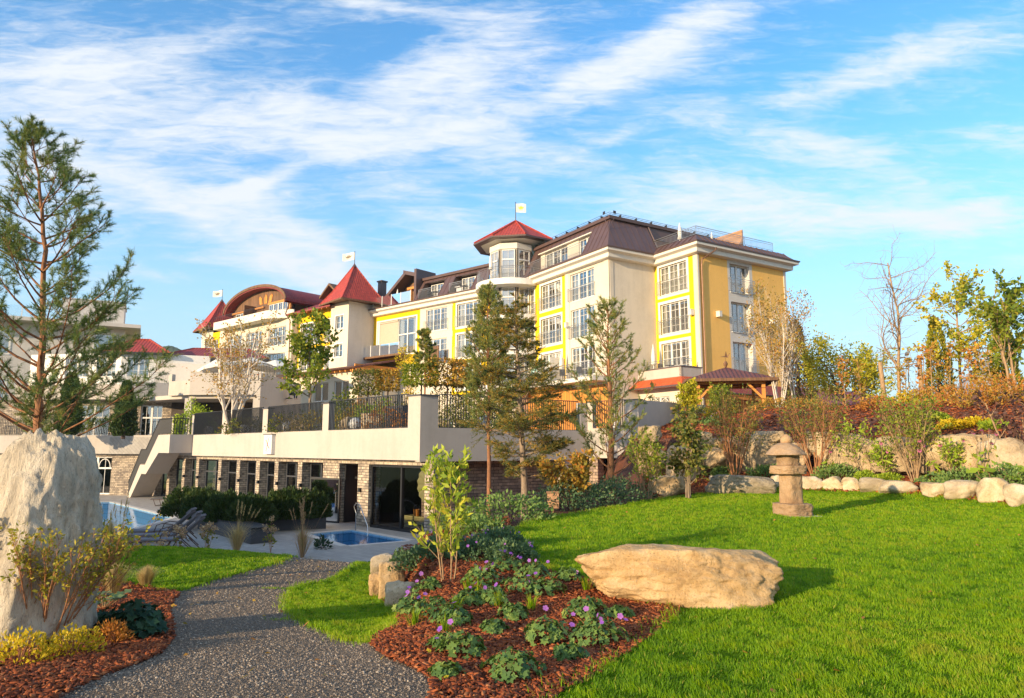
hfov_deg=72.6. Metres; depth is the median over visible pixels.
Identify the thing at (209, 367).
open parasol
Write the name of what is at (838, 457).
wall boulder
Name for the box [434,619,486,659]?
geranium
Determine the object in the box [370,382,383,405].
window
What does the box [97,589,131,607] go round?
broad leaf plant
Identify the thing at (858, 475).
catmint
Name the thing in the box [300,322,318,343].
window
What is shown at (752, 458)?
wall boulder
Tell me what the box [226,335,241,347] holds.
window
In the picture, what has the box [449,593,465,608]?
grass tuft
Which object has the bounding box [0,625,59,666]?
shrub
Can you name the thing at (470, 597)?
geranium
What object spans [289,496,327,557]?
pampas grass
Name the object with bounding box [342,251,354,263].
flag
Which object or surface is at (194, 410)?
laurel bush
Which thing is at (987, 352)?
sapling
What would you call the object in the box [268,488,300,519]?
hedge bush
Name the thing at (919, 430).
shrub
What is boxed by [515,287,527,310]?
window
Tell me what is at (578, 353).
window
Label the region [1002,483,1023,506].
border stone
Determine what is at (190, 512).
sun lounger
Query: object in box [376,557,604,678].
fallen leaves
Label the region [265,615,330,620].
path grass
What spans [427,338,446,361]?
window
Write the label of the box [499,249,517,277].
window
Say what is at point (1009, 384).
bank shrub
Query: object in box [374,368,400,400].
clipped tree
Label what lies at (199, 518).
sun lounger
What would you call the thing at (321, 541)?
leafy plant
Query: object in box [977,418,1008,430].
bank shrub
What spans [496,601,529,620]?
geranium
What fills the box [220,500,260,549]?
pampas grass
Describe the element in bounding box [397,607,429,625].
grass tuft
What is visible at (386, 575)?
boulder
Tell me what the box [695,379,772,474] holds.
shrub
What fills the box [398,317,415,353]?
window
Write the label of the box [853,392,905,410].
bank shrub
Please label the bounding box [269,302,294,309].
window
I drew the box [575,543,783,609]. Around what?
boulder
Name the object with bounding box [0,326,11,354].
window
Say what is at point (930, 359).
sapling
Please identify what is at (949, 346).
sapling
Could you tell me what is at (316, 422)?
shrub
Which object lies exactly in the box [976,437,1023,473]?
wall boulder
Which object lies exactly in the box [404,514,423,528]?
slatted bench
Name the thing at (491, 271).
window
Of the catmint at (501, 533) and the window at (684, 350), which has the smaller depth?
the catmint at (501, 533)
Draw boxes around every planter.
[197,519,273,543]
[262,515,325,530]
[385,405,407,427]
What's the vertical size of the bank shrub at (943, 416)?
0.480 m
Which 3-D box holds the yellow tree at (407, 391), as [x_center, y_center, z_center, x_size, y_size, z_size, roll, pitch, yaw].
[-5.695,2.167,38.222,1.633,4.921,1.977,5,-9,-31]
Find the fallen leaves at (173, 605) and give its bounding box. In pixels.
[126,559,439,697]
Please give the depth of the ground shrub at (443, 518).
12.48 m
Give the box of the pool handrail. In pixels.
[354,503,368,543]
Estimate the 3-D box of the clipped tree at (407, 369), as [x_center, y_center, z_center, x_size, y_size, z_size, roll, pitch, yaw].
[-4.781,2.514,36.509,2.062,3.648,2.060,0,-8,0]
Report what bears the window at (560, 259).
in the hotel
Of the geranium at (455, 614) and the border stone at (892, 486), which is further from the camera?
the border stone at (892, 486)
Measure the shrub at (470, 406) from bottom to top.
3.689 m
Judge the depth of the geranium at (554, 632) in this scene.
5.76 m
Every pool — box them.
[99,501,176,534]
[305,529,414,546]
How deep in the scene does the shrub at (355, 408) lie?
39.81 m
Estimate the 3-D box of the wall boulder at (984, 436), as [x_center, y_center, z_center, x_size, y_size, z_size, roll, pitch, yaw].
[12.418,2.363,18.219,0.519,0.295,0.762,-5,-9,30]
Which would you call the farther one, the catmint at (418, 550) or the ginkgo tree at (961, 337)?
the ginkgo tree at (961, 337)
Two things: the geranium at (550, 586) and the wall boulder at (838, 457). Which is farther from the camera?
the wall boulder at (838, 457)
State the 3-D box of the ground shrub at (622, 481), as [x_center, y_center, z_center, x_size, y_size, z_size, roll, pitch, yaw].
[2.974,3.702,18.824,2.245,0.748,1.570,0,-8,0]
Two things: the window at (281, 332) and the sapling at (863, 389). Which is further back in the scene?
the window at (281, 332)
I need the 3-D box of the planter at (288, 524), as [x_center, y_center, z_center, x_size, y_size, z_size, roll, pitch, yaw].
[-9.925,7.640,30.758,3.273,0.595,1.046,4,-9,-23]
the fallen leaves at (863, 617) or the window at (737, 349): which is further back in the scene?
the window at (737, 349)
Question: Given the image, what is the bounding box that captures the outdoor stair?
[127,418,192,497]
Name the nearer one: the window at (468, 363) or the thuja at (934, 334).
the thuja at (934, 334)
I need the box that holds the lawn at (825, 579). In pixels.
[517,489,1023,697]
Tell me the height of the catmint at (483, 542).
0.376 m
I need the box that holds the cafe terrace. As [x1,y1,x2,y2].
[140,362,300,434]
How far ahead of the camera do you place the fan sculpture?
29.55 m
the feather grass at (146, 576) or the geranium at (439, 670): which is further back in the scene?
the feather grass at (146, 576)
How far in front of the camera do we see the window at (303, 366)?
80.96 m
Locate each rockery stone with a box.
[338,417,360,429]
[361,413,383,428]
[438,418,449,426]
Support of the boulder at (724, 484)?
on the lawn at (825, 579)
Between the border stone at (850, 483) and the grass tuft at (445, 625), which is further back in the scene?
the border stone at (850, 483)
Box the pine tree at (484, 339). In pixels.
[460,280,523,519]
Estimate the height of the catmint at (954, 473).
0.599 m
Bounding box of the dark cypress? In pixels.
[778,319,818,406]
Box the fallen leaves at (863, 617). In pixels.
[546,497,1023,691]
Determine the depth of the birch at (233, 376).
42.56 m
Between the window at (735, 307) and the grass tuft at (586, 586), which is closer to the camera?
the grass tuft at (586, 586)
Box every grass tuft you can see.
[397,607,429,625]
[433,613,457,631]
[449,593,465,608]
[458,575,472,591]
[467,578,487,592]
[480,591,507,608]
[526,593,542,609]
[577,575,594,589]
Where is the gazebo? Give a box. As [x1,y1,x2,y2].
[682,352,778,409]
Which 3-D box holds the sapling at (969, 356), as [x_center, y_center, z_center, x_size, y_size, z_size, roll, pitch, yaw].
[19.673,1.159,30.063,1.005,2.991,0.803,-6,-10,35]
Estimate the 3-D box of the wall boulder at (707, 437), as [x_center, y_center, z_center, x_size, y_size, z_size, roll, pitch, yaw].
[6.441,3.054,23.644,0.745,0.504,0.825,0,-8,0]
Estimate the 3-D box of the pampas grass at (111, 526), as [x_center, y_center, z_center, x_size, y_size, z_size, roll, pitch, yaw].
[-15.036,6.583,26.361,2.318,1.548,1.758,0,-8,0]
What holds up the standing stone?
on the ground at (622, 462)
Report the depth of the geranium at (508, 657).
4.86 m
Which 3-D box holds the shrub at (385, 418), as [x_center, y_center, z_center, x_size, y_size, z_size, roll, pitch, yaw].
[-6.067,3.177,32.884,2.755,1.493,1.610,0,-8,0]
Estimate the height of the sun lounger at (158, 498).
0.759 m
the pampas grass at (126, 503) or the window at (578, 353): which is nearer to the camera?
the pampas grass at (126, 503)
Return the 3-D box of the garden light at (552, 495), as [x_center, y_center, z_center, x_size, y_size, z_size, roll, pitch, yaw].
[0.948,3.566,16.145,0.300,0.530,0.240,0,-8,0]
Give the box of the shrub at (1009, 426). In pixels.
[971,389,1023,475]
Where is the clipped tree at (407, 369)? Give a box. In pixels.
[400,362,440,393]
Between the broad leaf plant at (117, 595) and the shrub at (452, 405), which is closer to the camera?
the broad leaf plant at (117, 595)
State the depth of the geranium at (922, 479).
18.49 m
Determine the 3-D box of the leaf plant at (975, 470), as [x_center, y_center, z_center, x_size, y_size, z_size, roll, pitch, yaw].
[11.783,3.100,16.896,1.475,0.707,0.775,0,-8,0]
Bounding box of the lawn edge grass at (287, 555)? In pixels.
[122,552,297,590]
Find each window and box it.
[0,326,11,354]
[0,378,6,399]
[65,358,88,377]
[77,405,109,434]
[92,332,115,348]
[96,457,111,493]
[97,358,115,377]
[126,358,149,376]
[140,405,162,434]
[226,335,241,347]
[244,331,261,349]
[265,326,285,347]
[268,353,284,373]
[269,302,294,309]
[299,349,318,371]
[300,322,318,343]
[314,382,327,401]
[323,318,330,341]
[333,342,343,358]
[334,313,344,329]
[335,380,348,402]
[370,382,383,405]
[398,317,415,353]
[423,305,452,331]
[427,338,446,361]
[430,282,443,296]
[454,299,478,329]
[454,330,480,358]
[455,363,479,391]
[461,275,475,290]
[490,250,501,278]
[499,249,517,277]
[499,287,517,304]
[515,249,530,276]
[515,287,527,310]
[528,286,534,313]
[538,277,561,313]
[538,312,562,347]
[540,348,562,381]
[546,246,567,266]
[567,268,594,302]
[568,305,594,340]
[572,344,595,377]
[580,237,588,253]
[651,396,669,401]
[656,256,688,299]
[657,295,690,337]
[659,336,691,366]
[729,265,750,295]
[731,303,752,334]
[733,343,749,371]
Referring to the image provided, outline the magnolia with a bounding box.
[408,443,479,581]
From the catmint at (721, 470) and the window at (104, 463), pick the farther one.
the window at (104, 463)
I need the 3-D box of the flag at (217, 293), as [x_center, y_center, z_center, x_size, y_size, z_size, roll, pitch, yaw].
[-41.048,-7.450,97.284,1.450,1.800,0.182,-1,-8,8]
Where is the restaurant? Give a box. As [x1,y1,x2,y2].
[278,359,400,430]
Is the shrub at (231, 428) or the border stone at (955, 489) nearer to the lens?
the border stone at (955, 489)
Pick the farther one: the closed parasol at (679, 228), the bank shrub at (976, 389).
the closed parasol at (679, 228)
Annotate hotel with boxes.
[363,210,799,429]
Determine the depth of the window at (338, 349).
75.83 m
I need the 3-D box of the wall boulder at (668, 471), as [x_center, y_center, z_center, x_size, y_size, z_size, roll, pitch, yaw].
[5.557,3.691,22.560,1.155,1.170,0.730,-2,-8,13]
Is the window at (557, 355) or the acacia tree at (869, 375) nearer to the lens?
the acacia tree at (869, 375)
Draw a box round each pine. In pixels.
[0,113,183,436]
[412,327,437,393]
[564,294,656,499]
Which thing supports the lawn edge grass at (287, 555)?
on the lawn at (187, 563)
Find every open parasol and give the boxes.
[197,360,238,372]
[235,357,272,368]
[254,360,298,376]
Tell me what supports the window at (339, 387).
in the restaurant
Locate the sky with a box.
[0,0,1023,403]
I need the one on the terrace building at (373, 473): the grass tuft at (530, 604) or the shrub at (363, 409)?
the shrub at (363, 409)
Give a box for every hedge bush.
[156,485,200,516]
[177,486,219,519]
[201,488,246,522]
[222,491,279,523]
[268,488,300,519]
[272,485,320,519]
[306,487,332,517]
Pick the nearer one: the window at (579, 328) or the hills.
the window at (579, 328)
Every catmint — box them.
[387,544,420,571]
[410,529,472,561]
[443,533,499,561]
[468,524,525,547]
[483,537,540,563]
[708,465,740,475]
[744,463,777,476]
[810,462,860,478]
[853,469,876,480]
[876,472,904,480]
[928,465,980,482]
[977,461,1023,484]
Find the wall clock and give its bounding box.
[263,434,275,453]
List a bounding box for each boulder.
[368,571,378,595]
[370,553,392,572]
[378,561,405,598]
[384,580,414,606]
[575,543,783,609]
[638,426,661,444]
[638,445,665,475]
[649,475,684,497]
[666,445,700,480]
[697,432,712,445]
[701,447,727,469]
[704,474,776,493]
[708,437,730,449]
[728,435,776,471]
[743,431,785,442]
[792,443,809,465]
[805,432,813,455]
[810,432,879,473]
[865,436,935,473]
[925,433,983,471]
[975,434,998,441]
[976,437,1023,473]
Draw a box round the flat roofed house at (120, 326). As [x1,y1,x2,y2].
[0,298,140,399]
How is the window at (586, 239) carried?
in the hotel
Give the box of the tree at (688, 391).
[675,377,703,416]
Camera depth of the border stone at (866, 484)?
19.39 m
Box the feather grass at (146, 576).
[130,565,166,585]
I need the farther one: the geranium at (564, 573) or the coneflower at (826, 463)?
the coneflower at (826, 463)
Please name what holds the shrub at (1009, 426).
on the ground at (622, 462)
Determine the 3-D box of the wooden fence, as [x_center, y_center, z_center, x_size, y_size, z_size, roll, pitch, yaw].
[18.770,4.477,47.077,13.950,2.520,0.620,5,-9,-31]
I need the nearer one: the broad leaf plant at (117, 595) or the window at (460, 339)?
the broad leaf plant at (117, 595)
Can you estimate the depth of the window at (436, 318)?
71.33 m
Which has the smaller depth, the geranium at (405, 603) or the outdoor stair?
the geranium at (405, 603)
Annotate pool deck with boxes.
[99,493,423,561]
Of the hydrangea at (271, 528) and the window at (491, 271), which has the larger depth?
the window at (491, 271)
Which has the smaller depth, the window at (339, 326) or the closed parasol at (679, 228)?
the closed parasol at (679, 228)
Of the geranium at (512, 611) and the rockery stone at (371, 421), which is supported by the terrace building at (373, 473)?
the rockery stone at (371, 421)
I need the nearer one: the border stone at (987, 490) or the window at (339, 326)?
the border stone at (987, 490)
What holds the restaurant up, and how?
on the ground at (622, 462)
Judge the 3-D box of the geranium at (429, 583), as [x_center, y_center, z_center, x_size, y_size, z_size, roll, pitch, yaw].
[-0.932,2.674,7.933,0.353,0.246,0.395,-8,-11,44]
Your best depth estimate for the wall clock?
37.98 m
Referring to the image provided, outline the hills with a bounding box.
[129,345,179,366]
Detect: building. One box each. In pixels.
[0,393,705,533]
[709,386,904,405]
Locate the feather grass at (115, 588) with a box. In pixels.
[102,562,144,592]
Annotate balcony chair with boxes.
[560,369,567,378]
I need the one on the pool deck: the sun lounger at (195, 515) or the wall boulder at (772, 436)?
the sun lounger at (195, 515)
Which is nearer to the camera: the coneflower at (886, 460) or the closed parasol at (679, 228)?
the coneflower at (886, 460)
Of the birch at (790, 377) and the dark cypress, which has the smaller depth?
the birch at (790, 377)
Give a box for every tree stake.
[878,362,886,403]
[916,357,924,400]
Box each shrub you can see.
[0,510,162,644]
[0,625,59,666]
[39,622,106,655]
[85,617,136,643]
[214,413,261,434]
[264,410,317,432]
[288,410,346,431]
[329,386,360,428]
[343,396,375,416]
[352,403,378,416]
[353,401,407,428]
[373,397,392,420]
[428,506,492,531]
[430,370,470,426]
[438,396,477,427]
[450,385,497,426]
[453,513,514,534]
[466,488,556,523]
[520,480,602,510]
[535,447,599,510]
[542,476,626,506]
[561,474,644,503]
[582,472,657,500]
[620,427,668,500]
[681,406,720,417]
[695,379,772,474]
[702,404,741,416]
[705,381,733,417]
[745,397,804,409]
[774,379,858,475]
[784,396,832,407]
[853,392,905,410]
[866,388,951,481]
[890,389,928,403]
[899,386,939,404]
[906,390,958,403]
[926,376,999,405]
[929,411,950,420]
[933,417,973,429]
[945,376,1023,407]
[960,415,988,425]
[971,369,1023,405]
[971,389,1023,475]
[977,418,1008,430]
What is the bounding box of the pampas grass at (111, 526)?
[101,502,121,542]
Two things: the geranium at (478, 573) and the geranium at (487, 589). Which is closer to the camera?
the geranium at (487, 589)
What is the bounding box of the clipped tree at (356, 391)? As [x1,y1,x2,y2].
[351,367,382,402]
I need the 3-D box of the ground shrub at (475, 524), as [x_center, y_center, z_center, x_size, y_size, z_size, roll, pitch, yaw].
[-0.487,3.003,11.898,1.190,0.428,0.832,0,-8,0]
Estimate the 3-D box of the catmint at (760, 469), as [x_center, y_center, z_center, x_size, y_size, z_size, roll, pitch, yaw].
[7.965,3.814,21.835,1.368,0.489,0.897,0,-8,0]
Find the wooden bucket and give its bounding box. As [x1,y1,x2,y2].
[413,504,420,515]
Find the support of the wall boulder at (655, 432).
on the ground at (622, 462)
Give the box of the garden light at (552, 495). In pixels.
[546,491,558,512]
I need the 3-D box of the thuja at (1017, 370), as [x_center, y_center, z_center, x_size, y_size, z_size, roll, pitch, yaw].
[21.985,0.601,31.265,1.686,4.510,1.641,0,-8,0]
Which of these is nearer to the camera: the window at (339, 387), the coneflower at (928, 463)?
the coneflower at (928, 463)
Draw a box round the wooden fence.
[725,393,780,410]
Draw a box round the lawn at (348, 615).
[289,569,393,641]
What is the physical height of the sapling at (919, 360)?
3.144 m
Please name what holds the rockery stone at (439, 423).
on the terrace building at (373, 473)
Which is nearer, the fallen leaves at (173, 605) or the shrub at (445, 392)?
the fallen leaves at (173, 605)
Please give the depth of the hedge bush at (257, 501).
28.59 m
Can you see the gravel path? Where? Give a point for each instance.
(258, 650)
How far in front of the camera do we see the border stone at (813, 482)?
20.48 m
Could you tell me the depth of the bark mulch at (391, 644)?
5.97 m
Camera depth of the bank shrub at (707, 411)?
32.04 m
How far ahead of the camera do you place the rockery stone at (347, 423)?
35.52 m
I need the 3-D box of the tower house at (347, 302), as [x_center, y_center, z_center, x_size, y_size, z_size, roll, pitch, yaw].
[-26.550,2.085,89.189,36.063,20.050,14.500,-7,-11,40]
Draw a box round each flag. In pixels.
[213,289,222,296]
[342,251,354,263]
[515,202,525,219]
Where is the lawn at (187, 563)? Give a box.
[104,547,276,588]
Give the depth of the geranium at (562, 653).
5.31 m
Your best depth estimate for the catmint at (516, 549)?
9.35 m
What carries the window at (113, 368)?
in the pavilion
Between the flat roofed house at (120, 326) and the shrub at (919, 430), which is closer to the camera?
the shrub at (919, 430)
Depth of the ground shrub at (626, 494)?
17.62 m
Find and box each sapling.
[833,355,850,404]
[850,358,866,404]
[895,349,912,401]
[913,345,933,399]
[921,340,940,398]
[936,340,962,400]
[956,341,980,401]
[970,341,993,399]
[974,343,1004,396]
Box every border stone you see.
[770,475,778,486]
[802,476,822,489]
[822,476,842,489]
[841,477,859,490]
[858,477,883,491]
[878,480,918,493]
[920,482,943,496]
[943,480,978,499]
[975,477,1008,502]
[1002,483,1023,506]
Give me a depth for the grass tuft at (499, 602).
7.03 m
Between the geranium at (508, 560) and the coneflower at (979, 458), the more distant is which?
the coneflower at (979, 458)
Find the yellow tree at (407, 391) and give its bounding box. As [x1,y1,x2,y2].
[394,343,422,404]
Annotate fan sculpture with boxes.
[417,471,424,525]
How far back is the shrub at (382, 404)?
38.27 m
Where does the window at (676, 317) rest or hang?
in the hotel
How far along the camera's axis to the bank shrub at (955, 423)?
21.49 m
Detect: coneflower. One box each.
[821,439,839,479]
[878,437,896,471]
[918,439,948,479]
[962,428,997,478]
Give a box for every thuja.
[53,372,85,434]
[107,379,140,438]
[924,315,959,403]
[987,323,1023,399]
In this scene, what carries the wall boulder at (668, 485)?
on the ground at (622, 462)
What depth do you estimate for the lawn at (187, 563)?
13.78 m
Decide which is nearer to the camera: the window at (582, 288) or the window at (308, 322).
the window at (582, 288)
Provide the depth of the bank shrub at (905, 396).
29.92 m
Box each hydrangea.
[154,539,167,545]
[161,524,187,546]
[198,521,219,547]
[262,515,279,552]
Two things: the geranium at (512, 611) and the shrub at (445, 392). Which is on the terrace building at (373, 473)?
the shrub at (445, 392)
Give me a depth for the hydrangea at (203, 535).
23.34 m
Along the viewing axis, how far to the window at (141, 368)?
61.00 m
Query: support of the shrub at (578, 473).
on the ground at (622, 462)
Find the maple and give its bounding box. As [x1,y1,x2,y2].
[274,306,341,409]
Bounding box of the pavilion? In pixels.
[0,338,275,434]
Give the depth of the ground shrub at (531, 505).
14.18 m
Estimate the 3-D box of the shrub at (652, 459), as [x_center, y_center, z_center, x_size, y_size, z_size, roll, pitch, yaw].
[3.554,3.096,18.506,1.397,2.021,1.415,0,-8,0]
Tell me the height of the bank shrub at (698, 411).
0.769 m
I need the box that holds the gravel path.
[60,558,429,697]
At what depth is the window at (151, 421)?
57.27 m
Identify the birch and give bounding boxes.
[184,309,287,433]
[737,277,816,407]
[754,277,810,399]
[843,227,939,403]
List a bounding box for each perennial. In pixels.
[829,415,879,471]
[867,437,897,472]
[935,437,972,470]
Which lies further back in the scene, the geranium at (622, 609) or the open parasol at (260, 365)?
the open parasol at (260, 365)
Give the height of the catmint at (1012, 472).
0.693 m
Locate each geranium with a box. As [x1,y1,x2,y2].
[92,597,169,638]
[97,607,113,622]
[391,586,425,613]
[407,592,456,615]
[411,571,443,592]
[424,631,459,651]
[425,660,466,680]
[428,605,473,626]
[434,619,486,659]
[449,586,483,605]
[460,560,505,584]
[470,582,508,604]
[479,618,509,634]
[479,646,546,683]
[484,549,527,571]
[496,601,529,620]
[499,571,545,593]
[516,559,550,575]
[523,605,570,646]
[527,576,567,595]
[550,566,580,580]
[552,641,589,660]
[561,595,610,618]
[568,606,629,646]
[604,604,635,618]
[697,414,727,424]
[913,469,954,483]
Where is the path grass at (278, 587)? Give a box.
[252,586,307,588]
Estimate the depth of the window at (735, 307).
54.77 m
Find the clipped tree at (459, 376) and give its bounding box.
[450,358,480,419]
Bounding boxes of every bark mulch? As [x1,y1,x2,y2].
[0,579,180,697]
[369,516,680,697]
[628,399,1023,444]
[643,470,1023,505]
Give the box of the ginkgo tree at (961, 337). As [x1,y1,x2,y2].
[901,260,1001,401]
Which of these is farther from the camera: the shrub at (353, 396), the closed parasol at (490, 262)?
the closed parasol at (490, 262)
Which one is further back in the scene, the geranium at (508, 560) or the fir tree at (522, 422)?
the fir tree at (522, 422)
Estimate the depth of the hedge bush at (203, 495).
30.26 m
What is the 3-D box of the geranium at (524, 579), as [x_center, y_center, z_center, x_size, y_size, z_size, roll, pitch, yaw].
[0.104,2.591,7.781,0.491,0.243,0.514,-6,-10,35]
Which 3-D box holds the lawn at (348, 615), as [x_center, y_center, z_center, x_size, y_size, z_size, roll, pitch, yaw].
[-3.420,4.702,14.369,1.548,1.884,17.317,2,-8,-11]
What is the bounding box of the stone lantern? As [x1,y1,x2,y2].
[765,434,821,516]
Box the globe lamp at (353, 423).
[350,418,358,429]
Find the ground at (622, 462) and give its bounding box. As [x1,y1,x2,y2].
[163,426,1023,608]
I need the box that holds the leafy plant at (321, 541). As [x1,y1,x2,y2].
[313,534,333,549]
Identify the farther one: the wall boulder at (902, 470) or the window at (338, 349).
the window at (338, 349)
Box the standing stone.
[0,428,102,647]
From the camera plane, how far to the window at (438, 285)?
73.53 m
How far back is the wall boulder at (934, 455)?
18.85 m
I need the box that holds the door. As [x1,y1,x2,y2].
[310,478,340,522]
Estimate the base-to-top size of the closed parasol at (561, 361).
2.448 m
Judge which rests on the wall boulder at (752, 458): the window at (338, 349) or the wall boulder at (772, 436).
the wall boulder at (772, 436)
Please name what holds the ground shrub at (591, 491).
on the ground at (622, 462)
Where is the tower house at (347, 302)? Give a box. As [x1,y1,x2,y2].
[193,264,387,383]
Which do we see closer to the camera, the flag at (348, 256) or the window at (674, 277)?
the window at (674, 277)
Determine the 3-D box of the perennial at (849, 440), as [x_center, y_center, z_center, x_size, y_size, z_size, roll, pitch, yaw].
[10.166,2.963,20.824,1.088,1.988,1.388,6,-10,-36]
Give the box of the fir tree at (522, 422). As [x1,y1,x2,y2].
[456,292,582,516]
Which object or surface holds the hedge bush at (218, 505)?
in the planter at (258, 534)
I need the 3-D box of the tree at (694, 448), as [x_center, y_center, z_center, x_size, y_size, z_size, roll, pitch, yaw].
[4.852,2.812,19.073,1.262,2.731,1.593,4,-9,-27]
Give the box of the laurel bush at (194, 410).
[171,396,216,434]
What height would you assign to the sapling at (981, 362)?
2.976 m
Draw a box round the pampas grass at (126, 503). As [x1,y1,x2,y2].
[99,494,128,545]
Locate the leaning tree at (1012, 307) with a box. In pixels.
[953,268,1023,398]
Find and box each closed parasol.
[489,253,492,269]
[559,352,563,378]
[651,346,655,366]
[678,223,681,239]
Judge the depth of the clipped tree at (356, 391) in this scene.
40.76 m
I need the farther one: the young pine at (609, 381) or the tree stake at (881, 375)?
the tree stake at (881, 375)
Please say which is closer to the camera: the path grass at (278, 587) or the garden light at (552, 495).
the path grass at (278, 587)
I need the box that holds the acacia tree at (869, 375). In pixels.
[788,324,908,404]
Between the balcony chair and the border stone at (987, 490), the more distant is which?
the balcony chair
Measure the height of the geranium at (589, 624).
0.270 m
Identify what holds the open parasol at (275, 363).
on the cafe terrace
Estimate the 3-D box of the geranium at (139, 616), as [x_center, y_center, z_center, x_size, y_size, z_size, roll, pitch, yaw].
[-3.688,2.624,6.846,0.747,0.400,0.663,0,-8,0]
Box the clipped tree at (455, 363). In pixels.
[425,356,468,415]
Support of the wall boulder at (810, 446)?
on the wall boulder at (838, 457)
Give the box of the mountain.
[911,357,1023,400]
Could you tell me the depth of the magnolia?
8.32 m
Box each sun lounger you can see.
[122,507,196,542]
[127,514,205,547]
[128,510,202,546]
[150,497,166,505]
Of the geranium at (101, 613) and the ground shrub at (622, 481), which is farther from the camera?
the ground shrub at (622, 481)
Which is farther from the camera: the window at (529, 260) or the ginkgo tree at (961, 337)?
the window at (529, 260)
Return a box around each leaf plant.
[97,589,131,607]
[966,462,1023,482]
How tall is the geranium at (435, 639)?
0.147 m
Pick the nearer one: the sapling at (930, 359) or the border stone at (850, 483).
the border stone at (850, 483)

